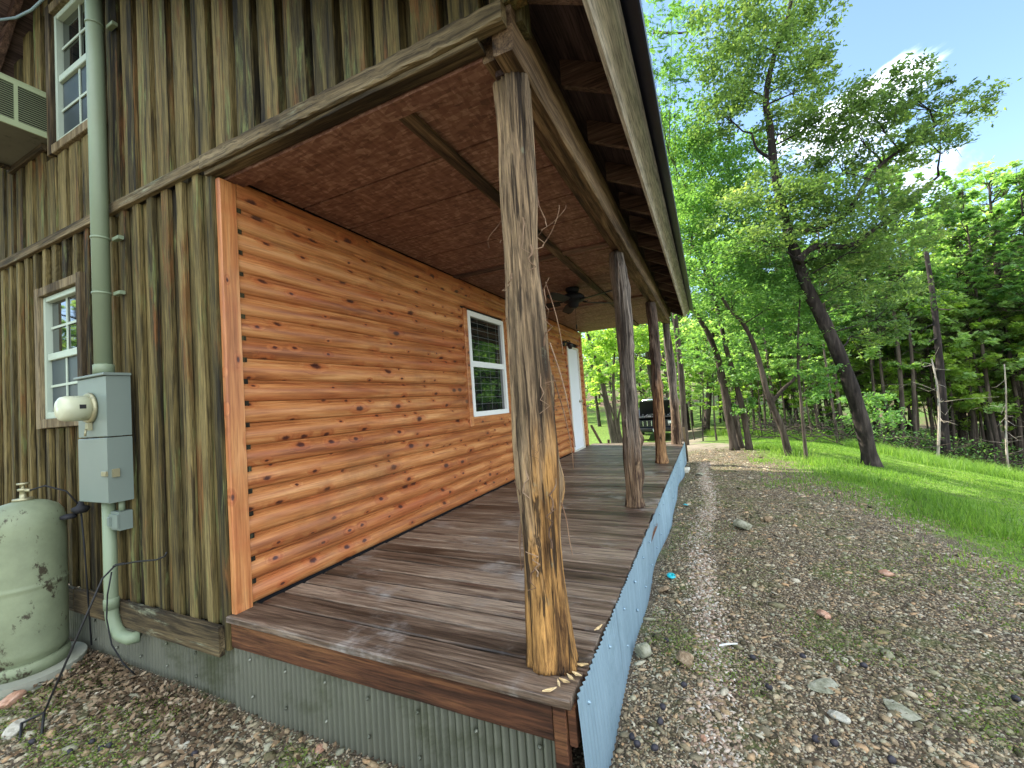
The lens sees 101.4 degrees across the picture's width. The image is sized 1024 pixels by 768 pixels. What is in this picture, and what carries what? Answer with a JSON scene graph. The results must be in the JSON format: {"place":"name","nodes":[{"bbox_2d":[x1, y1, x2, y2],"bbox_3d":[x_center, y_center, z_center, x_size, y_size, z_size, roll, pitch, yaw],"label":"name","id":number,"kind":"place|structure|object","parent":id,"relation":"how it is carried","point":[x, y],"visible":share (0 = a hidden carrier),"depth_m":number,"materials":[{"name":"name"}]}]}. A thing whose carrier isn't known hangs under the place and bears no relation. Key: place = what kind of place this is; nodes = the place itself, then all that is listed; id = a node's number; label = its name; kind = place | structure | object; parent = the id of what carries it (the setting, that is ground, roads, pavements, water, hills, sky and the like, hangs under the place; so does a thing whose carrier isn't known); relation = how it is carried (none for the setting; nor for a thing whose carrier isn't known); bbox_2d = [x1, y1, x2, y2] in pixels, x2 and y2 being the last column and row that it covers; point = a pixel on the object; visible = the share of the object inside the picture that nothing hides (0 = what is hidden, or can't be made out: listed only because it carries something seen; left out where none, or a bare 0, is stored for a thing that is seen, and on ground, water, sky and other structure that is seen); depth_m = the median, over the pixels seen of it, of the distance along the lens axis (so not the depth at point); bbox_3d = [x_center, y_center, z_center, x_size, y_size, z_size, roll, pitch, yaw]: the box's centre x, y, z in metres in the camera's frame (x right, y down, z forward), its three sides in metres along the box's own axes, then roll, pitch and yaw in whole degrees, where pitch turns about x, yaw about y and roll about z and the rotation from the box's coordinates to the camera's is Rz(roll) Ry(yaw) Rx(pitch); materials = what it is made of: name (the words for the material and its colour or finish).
{"place":"outdoors","nodes":[
{"label":"outdoors","id":0,"kind":"place"},
{"bbox_2d":[0,358,1023,767],"bbox_3d":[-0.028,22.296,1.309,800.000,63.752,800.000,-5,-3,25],"label":"ground","id":1,"kind":"structure","parent":0,"point":[694,446],"depth_m":2.53,"materials":[{"name":"brown soil"}]},
{"bbox_2d":[0,690,26,708],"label":"rock","id":2,"kind":"object","parent":1,"relation":"on","point":[9,700],"visible":0.99,"depth_m":2.40,"materials":[{"name":"stone"}]},
{"bbox_2d":[0,641,86,700],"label":"concrete pad","id":3,"kind":"object","parent":1,"relation":"on","point":[79,652],"visible":0.33,"depth_m":2.58,"materials":[{"name":"grey concrete"}]},
{"bbox_2d":[0,482,77,684],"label":"gas cylinder","id":4,"kind":"object","parent":3,"relation":"on","point":[34,610],"visible":1,"depth_m":2.62,"materials":[{"name":"paint"}]},
{"bbox_2d":[18,552,167,740],"bbox_3d":[-2.317,1.422,2.380,0.380,0.868,0.630,-8,-5,58],"label":"garden hook","id":5,"kind":"object","parent":1,"relation":"on","point":[43,713],"visible":0.88,"depth_m":2.32,"materials":[{"name":"metal"}]},
{"bbox_2d":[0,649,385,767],"bbox_3d":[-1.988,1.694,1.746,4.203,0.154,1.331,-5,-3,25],"label":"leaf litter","id":6,"kind":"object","parent":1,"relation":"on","point":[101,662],"visible":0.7,"depth_m":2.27,"materials":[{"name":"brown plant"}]},
{"bbox_2d":[0,653,396,767],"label":"gravel","id":7,"kind":"structure","parent":1,"relation":"on","point":[267,757],"depth_m":2.03,"materials":[{"name":"gravel"}]},
{"bbox_2d":[1,718,26,739],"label":"rock","id":8,"kind":"object","parent":7,"relation":"on","point":[11,730],"visible":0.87,"depth_m":2.15,"materials":[{"name":"grey stone"}]},
{"bbox_2d":[0,0,693,767],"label":"cabin","id":9,"kind":"object","parent":1,"relation":"on","point":[388,502],"visible":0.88,"depth_m":2.53,"materials":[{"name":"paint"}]},
{"bbox_2d":[0,72,46,174],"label":"air conditioner","id":10,"kind":"object","parent":9,"relation":"attached to","point":[23,127],"visible":0.82,"depth_m":3.14,"materials":[{"name":"beige metal"}]},
{"bbox_2d":[34,271,86,428],"bbox_3d":[-3.325,-0.222,3.114,0.762,1.081,0.087,-5,-3,25],"label":"window","id":11,"kind":"structure","parent":9,"relation":"in","point":[59,306],"depth_m":3.17,"materials":[{"name":"paint"}]},
{"bbox_2d":[59,501,92,644],"bbox_3d":[-2.898,1.269,2.786,0.145,0.960,0.089,-2,-3,-37],"label":"gas regulator","id":12,"kind":"object","parent":9,"relation":"attached to","point":[81,507],"visible":0.96,"depth_m":2.81,"materials":[{"name":"black metal"}]},
{"bbox_2d":[44,0,107,157],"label":"window","id":13,"kind":"structure","parent":9,"relation":"in","point":[65,45],"depth_m":3.17,"materials":[{"name":"paint"}]},
{"bbox_2d":[54,372,133,503],"bbox_3d":[-2.638,0.341,2.614,0.400,0.798,0.273,-5,-3,25],"label":"electric meter box","id":14,"kind":"object","parent":9,"relation":"attached to","point":[99,405],"visible":1,"depth_m":2.60,"materials":[{"name":"grey metal"}]},
{"bbox_2d":[84,0,125,373],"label":"conduit pipe","id":15,"kind":"object","parent":9,"relation":"attached to","point":[101,293],"visible":0.97,"depth_m":2.70,"materials":[{"name":"metal"}]},
{"bbox_2d":[107,501,132,530],"bbox_3d":[-2.458,0.821,2.622,0.106,0.177,0.092,-5,-3,25],"label":"junction box","id":16,"kind":"object","parent":9,"relation":"attached to","point":[121,519],"visible":0.89,"depth_m":2.60,"materials":[{"name":"grey metal"}]},
{"bbox_2d":[101,503,140,644],"bbox_3d":[-2.425,1.159,2.597,0.294,0.859,0.089,-5,-3,18],"label":"conduit pipe","id":17,"kind":"object","parent":9,"relation":"attached to","point":[120,633],"visible":0.88,"depth_m":2.61,"materials":[{"name":"plastic"}]},
{"bbox_2d":[106,572,135,674],"bbox_3d":[-2.392,1.475,2.557,0.156,0.663,0.033,-3,-3,-14],"label":"black cable","id":18,"kind":"object","parent":17,"relation":"hanging from","point":[123,663],"visible":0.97,"depth_m":2.55,"materials":[{"name":"rubber"}]},
{"bbox_2d":[461,308,510,426],"bbox_3d":[-0.294,-0.182,5.079,0.062,1.312,1.044,-5,-3,25],"label":"window","id":19,"kind":"structure","parent":9,"relation":"in","point":[484,338],"depth_m":5.02,"materials":[{"name":"white plastic"}]},
{"bbox_2d":[564,343,585,452],"bbox_3d":[1.273,0.257,8.329,0.123,2.085,0.857,-5,-3,25],"label":"door","id":20,"kind":"structure","parent":9,"relation":"in","point":[572,355],"depth_m":8.33,"materials":[{"name":"white paint"}]},
{"bbox_2d":[545,286,611,328],"bbox_3d":[0.750,-0.954,5.318,1.180,0.528,1.186,-5,-3,25],"label":"ceiling fan","id":21,"kind":"object","parent":9,"relation":"hanging from","point":[572,298],"visible":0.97,"depth_m":5.26},
{"bbox_2d":[0,467,1023,767],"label":"moss and weeds","id":22,"kind":"object","parent":1,"relation":"on","point":[8,723],"visible":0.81,"depth_m":2.21,"materials":[{"name":"plant"}]},
{"bbox_2d":[8,484,1023,767],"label":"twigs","id":23,"kind":"object","parent":1,"relation":"on","point":[638,718],"visible":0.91,"depth_m":2.14,"materials":[{"name":"brown wood"}]},
{"bbox_2d":[581,329,640,426],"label":"woodland tree","id":24,"kind":"object","parent":1,"relation":"on","point":[595,401],"visible":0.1,"depth_m":30.67,"materials":[{"name":"green plant"}]},
{"bbox_2d":[603,359,650,397],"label":"understory tree","id":25,"kind":"object","parent":1,"relation":"on","point":[642,382],"visible":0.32,"depth_m":23.91,"materials":[{"name":"green plant"}]},
{"bbox_2d":[582,322,672,442],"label":"multi stem tree","id":26,"kind":"object","parent":1,"relation":"on","point":[608,349],"visible":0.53,"depth_m":16.84,"materials":[{"name":"green plant"}]},
{"bbox_2d":[586,276,695,397],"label":"woodland tree","id":27,"kind":"object","parent":1,"relation":"on","point":[648,369],"visible":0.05,"depth_m":27.09,"materials":[{"name":"green plant"}]},
{"bbox_2d":[635,642,651,658],"bbox_3d":[0.702,1.429,2.237,0.085,0.084,0.062,-18,-7,2],"label":"rock","id":28,"kind":"object","parent":1,"relation":"on","point":[643,650],"visible":1,"depth_m":2.22,"materials":[{"name":"grey stone"}]},
{"bbox_2d":[639,398,670,433],"bbox_3d":[7.417,1.732,21.458,2.160,1.922,4.572,-5,-3,20],"label":"parked car","id":29,"kind":"object","parent":1,"relation":"on","point":[646,415],"visible":0.41,"depth_m":20.13,"materials":[{"name":"paint"}]},
{"bbox_2d":[613,170,725,430],"bbox_3d":[8.872,-5.748,24.534,8.096,17.433,8.073,-3,-3,-30],"label":"woodland tree","id":30,"kind":"object","parent":1,"relation":"on","point":[687,410],"visible":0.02,"depth_m":23.86,"materials":[{"name":"green plant"}]},
{"bbox_2d":[676,650,693,667],"bbox_3d":[0.887,1.412,2.147,0.085,0.072,0.082,-6,-3,37],"label":"rock","id":31,"kind":"object","parent":1,"relation":"on","point":[682,656],"visible":0.93,"depth_m":2.12,"materials":[{"name":"beige stone"}]},
{"bbox_2d":[667,370,709,439],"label":"understory tree","id":32,"kind":"object","parent":1,"relation":"on","point":[694,395],"visible":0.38,"depth_m":18.15,"materials":[{"name":"green plant"}]},
{"bbox_2d":[663,343,736,440],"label":"understory tree","id":33,"kind":"object","parent":1,"relation":"on","point":[703,380],"visible":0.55,"depth_m":15.44,"materials":[{"name":"green plant"}]},
{"bbox_2d":[665,125,744,450],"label":"twin trunk tree","id":34,"kind":"object","parent":1,"relation":"on","point":[736,443],"visible":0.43,"depth_m":9.32,"materials":[{"name":"green plant"}]},
{"bbox_2d":[635,175,783,432],"bbox_3d":[10.270,-3.957,20.820,8.068,13.145,6.775,-4,-3,4],"label":"woodland tree","id":35,"kind":"object","parent":1,"relation":"on","point":[706,425],"visible":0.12,"depth_m":20.88,"materials":[{"name":"green plant"}]},
{"bbox_2d":[685,321,747,440],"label":"understory tree","id":36,"kind":"object","parent":1,"relation":"on","point":[713,379],"visible":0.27,"depth_m":15.60,"materials":[{"name":"green plant"}]},
{"bbox_2d":[646,188,786,424],"bbox_3d":[10.650,-4.183,22.575,8.290,13.663,7.426,-2,-3,-40],"label":"woodland tree","id":37,"kind":"object","parent":1,"relation":"on","point":[673,338],"visible":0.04,"depth_m":21.28,"materials":[{"name":"green plant"}]},
{"bbox_2d":[658,82,779,449],"bbox_3d":[4.500,-2.392,9.004,2.886,7.874,3.053,-5,-3,25],"label":"forked tree","id":38,"kind":"object","parent":1,"relation":"on","point":[731,171],"visible":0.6,"depth_m":8.94,"materials":[{"name":"green plant"}]},
{"bbox_2d":[684,307,761,420],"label":"understory tree","id":39,"kind":"object","parent":1,"relation":"on","point":[689,328],"visible":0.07,"depth_m":20.04,"materials":[{"name":"green plant"}]},
{"bbox_2d":[641,0,836,444],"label":"feathery mimosa","id":40,"kind":"object","parent":1,"relation":"on","point":[677,13],"visible":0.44,"depth_m":8.07,"materials":[{"name":"green plant"}]},
{"bbox_2d":[712,265,767,427],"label":"thin tree","id":41,"kind":"object","parent":1,"relation":"on","point":[753,410],"visible":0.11,"depth_m":18.56,"materials":[{"name":"green plant"}]},
{"bbox_2d":[706,330,776,438],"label":"understory tree","id":42,"kind":"object","parent":1,"relation":"on","point":[751,368],"visible":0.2,"depth_m":16.06,"materials":[{"name":"green plant"}]},
{"bbox_2d":[725,286,779,431],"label":"thin tree","id":43,"kind":"object","parent":1,"relation":"on","point":[764,403],"visible":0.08,"depth_m":17.70,"materials":[{"name":"green plant"}]},
{"bbox_2d":[673,234,837,455],"bbox_3d":[4.948,-0.700,8.389,3.950,4.428,2.378,-4,-3,-11],"label":"leaning tree","id":44,"kind":"object","parent":1,"relation":"on","point":[745,306],"visible":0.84,"depth_m":8.26,"materials":[{"name":"green plant"}]},
{"bbox_2d":[734,236,785,433],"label":"thin tree","id":45,"kind":"object","parent":1,"relation":"on","point":[768,366],"visible":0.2,"depth_m":16.46,"materials":[{"name":"green plant"}]},
{"bbox_2d":[729,339,790,434],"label":"understory tree","id":46,"kind":"object","parent":1,"relation":"on","point":[759,386],"visible":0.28,"depth_m":17.01,"materials":[{"name":"green plant"}]},
{"bbox_2d":[746,348,798,421],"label":"understory tree","id":47,"kind":"object","parent":1,"relation":"on","point":[792,401],"visible":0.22,"depth_m":18.14,"materials":[{"name":"green plant"}]},
{"bbox_2d":[747,325,815,431],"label":"understory tree","id":48,"kind":"object","parent":1,"relation":"on","point":[775,355],"visible":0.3,"depth_m":16.95,"materials":[{"name":"green plant"}]},
{"bbox_2d":[746,197,817,431],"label":"thin tree","id":49,"kind":"object","parent":1,"relation":"on","point":[791,357],"visible":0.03,"depth_m":18.35,"materials":[{"name":"green plant"}]},
{"bbox_2d":[768,332,831,437],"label":"understory tree","id":50,"kind":"object","parent":1,"relation":"on","point":[781,363],"visible":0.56,"depth_m":15.37,"materials":[{"name":"green plant"}]},
{"bbox_2d":[775,350,836,433],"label":"understory tree","id":51,"kind":"object","parent":1,"relation":"on","point":[797,394],"visible":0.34,"depth_m":16.68,"materials":[{"name":"green plant"}]},
{"bbox_2d":[779,246,852,431],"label":"thin tree","id":52,"kind":"object","parent":1,"relation":"on","point":[815,406],"visible":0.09,"depth_m":16.25,"materials":[{"name":"green plant"}]},
{"bbox_2d":[778,175,855,441],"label":"thin tree","id":53,"kind":"object","parent":1,"relation":"on","point":[837,396],"visible":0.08,"depth_m":16.05,"materials":[{"name":"green plant"}]},
{"bbox_2d":[807,678,838,693],"bbox_3d":[1.434,1.387,1.922,0.173,0.022,0.098,2,-4,-23],"label":"rock","id":54,"kind":"object","parent":1,"relation":"on","point":[818,685],"visible":0.98,"depth_m":1.92,"materials":[{"name":"grey stone"}]},
{"bbox_2d":[792,255,855,442],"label":"thin tree","id":55,"kind":"object","parent":1,"relation":"on","point":[845,318],"visible":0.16,"depth_m":14.38,"materials":[{"name":"green plant"}]},
{"bbox_2d":[758,271,912,458],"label":"sapling","id":56,"kind":"object","parent":1,"relation":"on","point":[799,352],"visible":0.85,"depth_m":7.88,"materials":[{"name":"green plant"}]},
{"bbox_2d":[827,709,850,724],"bbox_3d":[1.355,1.379,1.738,0.038,0.038,0.088,-13,-2,-28],"label":"rock","id":57,"kind":"object","parent":1,"relation":"on","point":[842,717],"visible":0.99,"depth_m":1.73,"materials":[{"name":"grey stone"}]},
{"bbox_2d":[673,0,1022,467],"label":"leaning oak","id":58,"kind":"object","parent":1,"relation":"on","point":[816,56],"visible":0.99,"depth_m":7.24,"materials":[{"name":"green plant"}]},
{"bbox_2d":[826,348,885,414],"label":"understory tree","id":59,"kind":"object","parent":1,"relation":"on","point":[859,368],"visible":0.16,"depth_m":17.12,"materials":[{"name":"green plant"}]},
{"bbox_2d":[796,315,916,405],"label":"understory tree","id":60,"kind":"object","parent":1,"relation":"on","point":[851,346],"visible":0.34,"depth_m":15.88,"materials":[{"name":"green plant"}]},
{"bbox_2d":[705,426,1023,543],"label":"tall grass","id":61,"kind":"structure","parent":1,"relation":"on","point":[939,461],"depth_m":6.60,"materials":[{"name":"green plant"}]},
{"bbox_2d":[713,410,1023,469],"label":"brushwood","id":62,"kind":"object","parent":1,"relation":"on","point":[791,428],"visible":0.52,"depth_m":13.92,"materials":[{"name":"green plant"}]},
{"bbox_2d":[836,237,913,445],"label":"thin tree","id":63,"kind":"object","parent":1,"relation":"on","point":[858,316],"visible":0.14,"depth_m":15.50,"materials":[{"name":"green plant"}]},
{"bbox_2d":[739,404,1023,470],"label":"woodland undergrowth","id":64,"kind":"object","parent":1,"relation":"on","point":[907,433],"visible":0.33,"depth_m":15.52,"materials":[{"name":"green plant"}]},
{"bbox_2d":[820,154,951,450],"bbox_3d":[13.502,-2.897,15.056,3.191,11.179,3.386,-4,-3,-9],"label":"thin tree","id":65,"kind":"object","parent":1,"relation":"on","point":[917,175],"visible":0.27,"depth_m":14.90,"materials":[{"name":"green plant"}]},
{"bbox_2d":[841,311,935,446],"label":"understory tree","id":66,"kind":"object","parent":1,"relation":"on","point":[868,374],"visible":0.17,"depth_m":16.63,"materials":[{"name":"green plant"}]},
{"bbox_2d":[883,698,921,721],"bbox_3d":[1.627,1.363,1.752,0.076,0.026,0.123,-8,9,-29],"label":"rock","id":67,"kind":"object","parent":1,"relation":"on","point":[911,715],"visible":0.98,"depth_m":1.74,"materials":[{"name":"grey stone"}]},
{"bbox_2d":[849,189,956,448],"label":"thin tree","id":68,"kind":"object","parent":1,"relation":"on","point":[937,279],"visible":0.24,"depth_m":14.76,"materials":[{"name":"green plant"}]},
{"bbox_2d":[809,222,1000,448],"bbox_3d":[14.114,-1.496,15.488,4.757,8.498,4.575,-5,-3,22],"label":"understory tree","id":69,"kind":"object","parent":1,"relation":"on","point":[869,353],"visible":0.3,"depth_m":14.82,"materials":[{"name":"green plant"}]},
{"bbox_2d":[832,280,1001,426],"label":"understory tree","id":70,"kind":"object","parent":1,"relation":"on","point":[974,383],"visible":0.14,"depth_m":14.90,"materials":[{"name":"green plant"}]},
{"bbox_2d":[855,263,982,450],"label":"understory tree","id":71,"kind":"object","parent":1,"relation":"on","point":[928,343],"visible":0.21,"depth_m":14.78,"materials":[{"name":"green plant"}]},
{"bbox_2d":[865,275,987,413],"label":"understory tree","id":72,"kind":"object","parent":1,"relation":"on","point":[955,327],"visible":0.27,"depth_m":15.25,"materials":[{"name":"green plant"}]},
{"bbox_2d":[861,306,1000,454],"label":"understory tree","id":73,"kind":"object","parent":1,"relation":"on","point":[960,389],"visible":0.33,"depth_m":15.05,"materials":[{"name":"green plant"}]},
{"bbox_2d":[917,251,951,460],"bbox_3d":[13.580,-0.773,13.342,0.613,7.012,1.341,-5,-3,31],"label":"dark trunk","id":74,"kind":"object","parent":1,"relation":"on","point":[940,374],"visible":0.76,"depth_m":13.32,"materials":[{"name":"brown plant"}]},
{"bbox_2d":[862,278,1013,457],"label":"understory tree","id":75,"kind":"object","parent":1,"relation":"on","point":[980,397],"visible":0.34,"depth_m":14.56,"materials":[{"name":"green plant"}]},
{"bbox_2d":[859,200,1023,457],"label":"woodland tree","id":76,"kind":"object","parent":1,"relation":"on","point":[963,424],"visible":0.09,"depth_m":17.55,"materials":[{"name":"green plant"}]},
{"bbox_2d":[917,350,988,455],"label":"dead tree","id":77,"kind":"object","parent":1,"relation":"on","point":[938,435],"visible":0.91,"depth_m":12.57,"materials":[{"name":"grey wood"}]},
{"bbox_2d":[904,229,1003,461],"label":"thin tree","id":78,"kind":"object","parent":1,"relation":"on","point":[972,413],"visible":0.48,"depth_m":15.07,"materials":[{"name":"green plant"}]},
{"bbox_2d":[888,265,1021,459],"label":"understory tree","id":79,"kind":"object","parent":1,"relation":"on","point":[977,309],"visible":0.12,"depth_m":14.90,"materials":[{"name":"green plant"}]},
{"bbox_2d":[888,237,1023,466],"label":"understory tree","id":80,"kind":"object","parent":1,"relation":"on","point":[949,261],"visible":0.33,"depth_m":14.70,"materials":[{"name":"green plant"}]},
{"bbox_2d":[906,182,1020,457],"bbox_3d":[22.274,-3.079,20.292,6.416,13.816,6.398,-2,-3,-41],"label":"woodland tree","id":81,"kind":"object","parent":1,"relation":"on","point":[997,422],"visible":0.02,"depth_m":19.91,"materials":[{"name":"green plant"}]},
{"bbox_2d":[907,176,1023,465],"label":"thin tree","id":82,"kind":"object","parent":1,"relation":"on","point":[970,212],"visible":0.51,"depth_m":14.55,"materials":[{"name":"green plant"}]},
{"bbox_2d":[914,155,1023,436],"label":"woodland tree","id":83,"kind":"object","parent":1,"relation":"on","point":[989,176],"visible":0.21,"depth_m":15.38,"materials":[{"name":"green plant"}]},
{"bbox_2d":[917,337,1023,452],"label":"understory tree","id":84,"kind":"object","parent":1,"relation":"on","point":[968,414],"visible":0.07,"depth_m":15.49,"materials":[{"name":"green plant"}]},
{"bbox_2d":[919,315,1023,459],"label":"understory tree","id":85,"kind":"object","parent":1,"relation":"on","point":[964,405],"visible":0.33,"depth_m":14.96,"materials":[{"name":"green plant"}]},
{"bbox_2d":[938,214,1017,455],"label":"thin tree","id":86,"kind":"object","parent":1,"relation":"on","point":[1013,434],"visible":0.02,"depth_m":17.54,"materials":[{"name":"green plant"}]},
{"bbox_2d":[936,297,1023,405],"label":"understory tree","id":87,"kind":"object","parent":1,"relation":"on","point":[995,333],"visible":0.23,"depth_m":14.85,"materials":[{"name":"green plant"}]},
{"bbox_2d":[952,221,1010,462],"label":"thin tree","id":88,"kind":"object","parent":1,"relation":"on","point":[983,247],"visible":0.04,"depth_m":16.83,"materials":[{"name":"green plant"}]},
{"bbox_2d":[945,163,1023,311],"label":"thin tree","id":89,"kind":"object","parent":1,"relation":"on","point":[1014,203],"visible":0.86,"depth_m":13.87,"materials":[{"name":"green plant"}]},
{"bbox_2d":[948,277,1023,418],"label":"understory tree","id":90,"kind":"object","parent":1,"relation":"on","point":[1016,325],"visible":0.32,"depth_m":14.51,"materials":[{"name":"green plant"}]},
{"bbox_2d":[954,335,1022,466],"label":"understory tree","id":91,"kind":"object","parent":1,"relation":"on","point":[1014,407],"visible":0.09,"depth_m":16.19,"materials":[{"name":"green plant"}]},
{"bbox_2d":[956,201,1023,471],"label":"thin tree","id":92,"kind":"object","parent":1,"relation":"on","point":[999,210],"visible":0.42,"depth_m":14.85,"materials":[{"name":"green plant"}]},
{"bbox_2d":[963,368,1023,441],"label":"understory tree","id":93,"kind":"object","parent":1,"relation":"on","point":[1010,428],"visible":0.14,"depth_m":16.26,"materials":[{"name":"green plant"}]},
{"bbox_2d":[971,364,1022,469],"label":"dead tree","id":94,"kind":"object","parent":1,"relation":"on","point":[1006,446],"visible":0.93,"depth_m":11.99,"materials":[{"name":"grey wood"}]},
{"bbox_2d":[977,200,1023,320],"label":"thin tree","id":95,"kind":"object","parent":1,"relation":"on","point":[1016,299],"visible":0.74,"depth_m":13.94,"materials":[{"name":"green plant"}]},
{"bbox_2d":[985,313,1023,417],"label":"understory tree","id":96,"kind":"object","parent":1,"relation":"on","point":[995,399],"visible":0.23,"depth_m":15.31,"materials":[{"name":"green plant"}]},
{"bbox_2d":[673,462,762,767],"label":"drip line gravel","id":97,"kind":"structure","parent":0,"point":[711,703],"depth_m":2.28,"materials":[{"name":"grey gravel"}]},
{"bbox_2d":[581,0,1023,358],"label":"sky","id":98,"kind":"structure","parent":0,"point":[984,38],"materials":[{"name":"blue"}]},
{"bbox_2d":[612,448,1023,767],"bbox_3d":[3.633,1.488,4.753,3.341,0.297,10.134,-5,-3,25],"label":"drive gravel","id":99,"kind":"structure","parent":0,"point":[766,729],"depth_m":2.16,"materials":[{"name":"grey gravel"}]},
{"bbox_2d":[742,418,1023,590],"bbox_3d":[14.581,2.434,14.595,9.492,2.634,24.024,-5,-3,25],"label":"lawn grass","id":100,"kind":"structure","parent":0,"point":[935,476],"depth_m":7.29,"materials":[{"name":"green plant"}]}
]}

